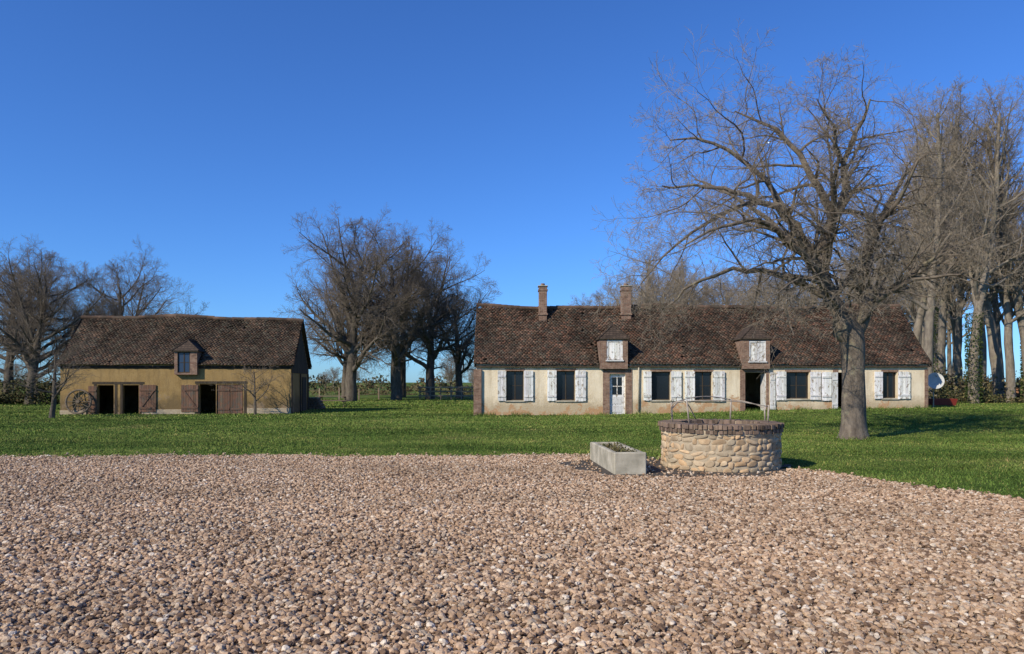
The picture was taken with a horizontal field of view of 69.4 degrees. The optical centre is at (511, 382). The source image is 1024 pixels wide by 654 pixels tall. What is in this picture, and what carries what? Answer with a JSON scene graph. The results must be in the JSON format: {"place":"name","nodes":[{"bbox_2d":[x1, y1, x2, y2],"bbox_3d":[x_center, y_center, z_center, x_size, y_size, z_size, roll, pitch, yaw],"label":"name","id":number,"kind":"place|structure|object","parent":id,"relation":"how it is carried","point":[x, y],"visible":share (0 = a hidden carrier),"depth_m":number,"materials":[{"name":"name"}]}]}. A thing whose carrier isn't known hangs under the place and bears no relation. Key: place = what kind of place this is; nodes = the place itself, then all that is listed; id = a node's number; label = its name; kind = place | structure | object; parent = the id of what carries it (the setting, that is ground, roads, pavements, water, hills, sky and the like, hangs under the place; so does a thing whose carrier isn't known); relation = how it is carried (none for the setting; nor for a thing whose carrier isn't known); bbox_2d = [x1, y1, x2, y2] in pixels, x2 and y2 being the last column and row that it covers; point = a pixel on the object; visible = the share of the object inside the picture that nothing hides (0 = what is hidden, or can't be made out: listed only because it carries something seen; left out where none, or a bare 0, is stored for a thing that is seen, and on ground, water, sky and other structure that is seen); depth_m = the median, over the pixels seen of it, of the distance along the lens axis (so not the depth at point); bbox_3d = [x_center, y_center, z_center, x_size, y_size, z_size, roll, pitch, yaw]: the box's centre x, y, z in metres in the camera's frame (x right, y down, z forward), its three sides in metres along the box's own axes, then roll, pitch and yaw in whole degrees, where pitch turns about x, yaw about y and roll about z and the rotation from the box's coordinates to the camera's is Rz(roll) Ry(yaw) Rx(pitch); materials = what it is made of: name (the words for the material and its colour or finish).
{"place":"outdoors","nodes":[
{"label":"outdoors","id":0,"kind":"place"},
{"bbox_2d":[309,397,325,408],"bbox_3d":[-12.570,1.330,46.526,1.460,0.740,0.947,0,0,0],"label":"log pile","id":1,"kind":"object","parent":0,"point":[315,403],"visible":0.72,"depth_m":46.12,"materials":[{"name":"grey wood"}]},
{"bbox_2d":[0,451,1023,653],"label":"gravel yard","id":2,"kind":"structure","parent":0,"point":[511,553],"depth_m":6.98,"materials":[{"name":"beige gravel"}]},
{"bbox_2d":[590,442,645,473],"bbox_3d":[2.079,1.454,14.791,0.600,0.493,2.650,0,0,-3],"label":"stone trough","id":3,"kind":"object","parent":2,"relation":"on","point":[616,458],"visible":1,"depth_m":13.61,"materials":[{"name":"stone"}]},
{"bbox_2d":[658,396,783,472],"bbox_3d":[4.193,1.042,14.900,2.433,1.516,2.437,0,0,0],"label":"stone well","id":4,"kind":"object","parent":2,"relation":"on","point":[726,445],"visible":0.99,"depth_m":13.93,"materials":[{"name":"stone"}]},
{"bbox_2d":[0,383,1023,498],"bbox_3d":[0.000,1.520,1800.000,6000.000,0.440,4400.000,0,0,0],"label":"grass ground","id":5,"kind":"structure","parent":0,"point":[415,396],"depth_m":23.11,"materials":[{"name":"green plant"}]},
{"bbox_2d":[0,368,59,404],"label":"hedge","id":6,"kind":"object","parent":5,"relation":"on","point":[6,397],"visible":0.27,"depth_m":55.84,"materials":[{"name":"green plant"}]},
{"bbox_2d":[0,260,70,393],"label":"oak tree","id":7,"kind":"object","parent":5,"relation":"on","point":[10,369],"visible":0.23,"depth_m":59.77,"materials":[{"name":"brown plant"}]},
{"bbox_2d":[0,255,81,395],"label":"oak tree","id":8,"kind":"object","parent":5,"relation":"on","point":[59,284],"visible":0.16,"depth_m":67.33,"materials":[{"name":"brown plant"}]},
{"bbox_2d":[0,333,100,417],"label":"young tree","id":9,"kind":"object","parent":5,"relation":"on","point":[54,392],"visible":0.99,"depth_m":35.02,"materials":[{"name":"brown plant"}]},
{"bbox_2d":[0,233,122,403],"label":"oak tree","id":10,"kind":"object","parent":5,"relation":"on","point":[43,317],"visible":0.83,"depth_m":55.76,"materials":[{"name":"brown plant"}]},
{"bbox_2d":[65,389,91,413],"bbox_3d":[-22.675,1.019,38.645,1.340,1.340,0.220,0,-8,-6],"label":"wagon wheel","id":11,"kind":"object","parent":5,"relation":"on","point":[78,401],"visible":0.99,"depth_m":38.63,"materials":[{"name":"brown wood"}]},
{"bbox_2d":[67,283,164,334],"bbox_3d":[-32.367,-3.296,61.739,8.665,10.261,10.301,0,0,25],"label":"oak tree","id":12,"kind":"object","parent":5,"relation":"on","point":[113,312],"visible":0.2,"depth_m":61.67,"materials":[{"name":"brown plant"}]},
{"bbox_2d":[53,233,209,344],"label":"oak tree","id":13,"kind":"object","parent":5,"relation":"on","point":[136,291],"visible":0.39,"depth_m":72.83,"materials":[{"name":"brown plant"}]},
{"bbox_2d":[56,314,311,414],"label":"barn","id":14,"kind":"structure","parent":5,"relation":"on","point":[167,364],"depth_m":39.92,"materials":[{"name":"paint"}]},
{"bbox_2d":[88,385,242,412],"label":"stable doors","id":15,"kind":"structure","parent":14,"relation":"in","point":[227,402],"depth_m":39.38,"materials":[{"name":"brown wood"}]},
{"bbox_2d":[178,352,189,372],"bbox_3d":[-17.417,-1.050,39.259,0.640,1.100,0.060,0,0,-6],"label":"dormer window frame","id":16,"kind":"structure","parent":14,"relation":"in","point":[184,362],"depth_m":39.24,"materials":[{"name":"grey wood"}]},
{"bbox_2d":[179,353,188,371],"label":"dormer window glass","id":17,"kind":"structure","parent":14,"relation":"in","point":[181,355],"depth_m":39.26,"materials":[{"name":"blue"}]},
{"bbox_2d":[211,356,285,413],"bbox_3d":[-13.568,0.195,38.042,3.773,3.338,3.219,0,0,-25],"label":"young tree","id":18,"kind":"object","parent":5,"relation":"on","point":[254,392],"visible":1,"depth_m":38.61,"materials":[{"name":"brown plant"}]},
{"bbox_2d":[315,396,349,406],"bbox_3d":[-12.400,1.328,51.000,2.200,0.777,1.700,0,0,-4],"label":"picnic table","id":19,"kind":"object","parent":5,"relation":"on","point":[344,400],"visible":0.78,"depth_m":50.57,"materials":[{"name":"brown wood"}]},
{"bbox_2d":[298,259,403,397],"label":"oak tree","id":20,"kind":"object","parent":5,"relation":"on","point":[339,355],"visible":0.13,"depth_m":76.98,"materials":[{"name":"brown plant"}]},
{"bbox_2d":[274,205,453,400],"bbox_3d":[-13.514,-7.454,66.270,15.886,18.812,18.885,0,0,-23],"label":"oak tree","id":21,"kind":"object","parent":5,"relation":"on","point":[354,361],"visible":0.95,"depth_m":64.28,"materials":[{"name":"brown plant"}]},
{"bbox_2d":[309,385,473,394],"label":"hedge","id":22,"kind":"object","parent":5,"relation":"on","point":[365,392],"visible":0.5,"depth_m":97.38,"materials":[{"name":"green plant"}]},
{"bbox_2d":[319,385,472,399],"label":"wooden fence","id":23,"kind":"object","parent":5,"relation":"on","point":[440,391],"visible":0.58,"depth_m":70.92,"materials":[{"name":"brown wood"}]},
{"bbox_2d":[318,217,476,399],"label":"oak tree","id":24,"kind":"object","parent":5,"relation":"on","point":[396,384],"visible":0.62,"depth_m":68.52,"materials":[{"name":"brown plant"}]},
{"bbox_2d":[339,255,472,396],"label":"oak tree","id":25,"kind":"object","parent":5,"relation":"on","point":[403,378],"visible":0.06,"depth_m":83.54,"materials":[{"name":"brown plant"}]},
{"bbox_2d":[326,227,495,398],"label":"oak tree","id":26,"kind":"object","parent":5,"relation":"on","point":[429,366],"visible":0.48,"depth_m":73.65,"materials":[{"name":"brown plant"}]},
{"bbox_2d":[405,276,500,397],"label":"oak tree","id":27,"kind":"object","parent":5,"relation":"on","point":[459,361],"visible":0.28,"depth_m":78.46,"materials":[{"name":"brown plant"}]},
{"bbox_2d":[0,353,962,389],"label":"distant trees","id":28,"kind":"object","parent":5,"relation":"on","point":[450,374],"visible":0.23,"depth_m":166.49,"materials":[{"name":"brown plant"}]},
{"bbox_2d":[0,373,1021,390],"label":"distant hedge","id":29,"kind":"object","parent":5,"relation":"on","point":[369,385],"visible":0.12,"depth_m":138.75,"materials":[{"name":"green plant"}]},
{"bbox_2d":[473,283,932,414],"bbox_3d":[9.760,-1.710,40.960,23.460,7.420,6.615,0,0,0],"label":"farmhouse","id":30,"kind":"object","parent":5,"relation":"on","point":[542,358],"visible":0.83,"depth_m":38.19,"materials":[{"name":"beige paint"}]},
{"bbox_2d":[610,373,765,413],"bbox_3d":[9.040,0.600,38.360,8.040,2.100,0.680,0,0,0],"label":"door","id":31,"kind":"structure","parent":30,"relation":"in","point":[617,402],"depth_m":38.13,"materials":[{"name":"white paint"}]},
{"bbox_2d":[506,371,894,399],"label":"window frames","id":32,"kind":"structure","parent":30,"relation":"in","point":[796,385],"depth_m":38.18,"materials":[{"name":"white wood"}]},
{"bbox_2d":[507,372,893,398],"bbox_3d":[9.755,0.180,38.187,20.040,1.470,0.054,0,0,0],"label":"window glass","id":33,"kind":"structure","parent":30,"relation":"in","point":[660,381],"depth_m":38.21,"materials":[{"name":"black"}]},
{"bbox_2d":[571,76,1023,402],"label":"woodland trees","id":34,"kind":"object","parent":5,"relation":"on","point":[921,323],"visible":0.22,"depth_m":62.74,"materials":[{"name":"brown plant"}]},
{"bbox_2d":[590,18,1023,439],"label":"bare tree","id":35,"kind":"object","parent":5,"relation":"on","point":[849,329],"visible":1,"depth_m":21.43,"materials":[{"name":"grey plant"}]},
{"bbox_2d":[861,72,1000,395],"bbox_3d":[28.760,-9.070,50.766,8.129,21.290,9.012,0,0,6],"label":"woodland tree","id":36,"kind":"object","parent":5,"relation":"on","point":[941,339],"visible":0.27,"depth_m":49.98,"materials":[{"name":"brown plant"}]},
{"bbox_2d":[928,373,944,406],"bbox_3d":[22.259,0.416,38.845,0.618,1.847,0.642,0,0,-25],"label":"satellite dish","id":37,"kind":"object","parent":5,"relation":"on","point":[936,380],"visible":0.98,"depth_m":38.92,"materials":[{"name":"metal"}]},
{"bbox_2d":[928,398,957,405],"bbox_3d":[24.600,1.140,42.300,1.400,0.400,0.720,0,0,0],"label":"red tub","id":38,"kind":"object","parent":5,"relation":"on","point":[945,401],"visible":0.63,"depth_m":41.98,"materials":[{"name":"red plastic"}]},
{"bbox_2d":[905,88,1023,401],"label":"woodland tree","id":39,"kind":"object","parent":5,"relation":"on","point":[994,355],"visible":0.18,"depth_m":50.19,"materials":[{"name":"brown plant"}]},
{"bbox_2d":[928,386,1023,403],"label":"undergrowth","id":40,"kind":"object","parent":5,"relation":"on","point":[985,397],"visible":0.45,"depth_m":46.26,"materials":[{"name":"green plant"}]},
{"bbox_2d":[933,298,1023,403],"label":"ivy","id":41,"kind":"object","parent":5,"relation":"on","point":[979,359],"visible":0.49,"depth_m":45.91,"materials":[{"name":"green plant"}]},
{"bbox_2d":[933,363,1023,400],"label":"undergrowth","id":42,"kind":"object","parent":5,"relation":"on","point":[951,385],"visible":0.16,"depth_m":50.57,"materials":[{"name":"green plant"}]},
{"bbox_2d":[935,80,1023,397],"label":"woodland tree","id":43,"kind":"object","parent":5,"relation":"on","point":[1016,293],"visible":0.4,"depth_m":47.73,"materials":[{"name":"brown plant"}]},
{"bbox_2d":[936,75,1023,403],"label":"woodland tree","id":44,"kind":"object","parent":5,"relation":"on","point":[994,222],"visible":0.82,"depth_m":46.30,"materials":[{"name":"brown plant"}]},
{"bbox_2d":[0,0,1023,382],"label":"sky","id":45,"kind":"structure","parent":0,"point":[197,129],"materials":[{"name":"blue"}]}
]}

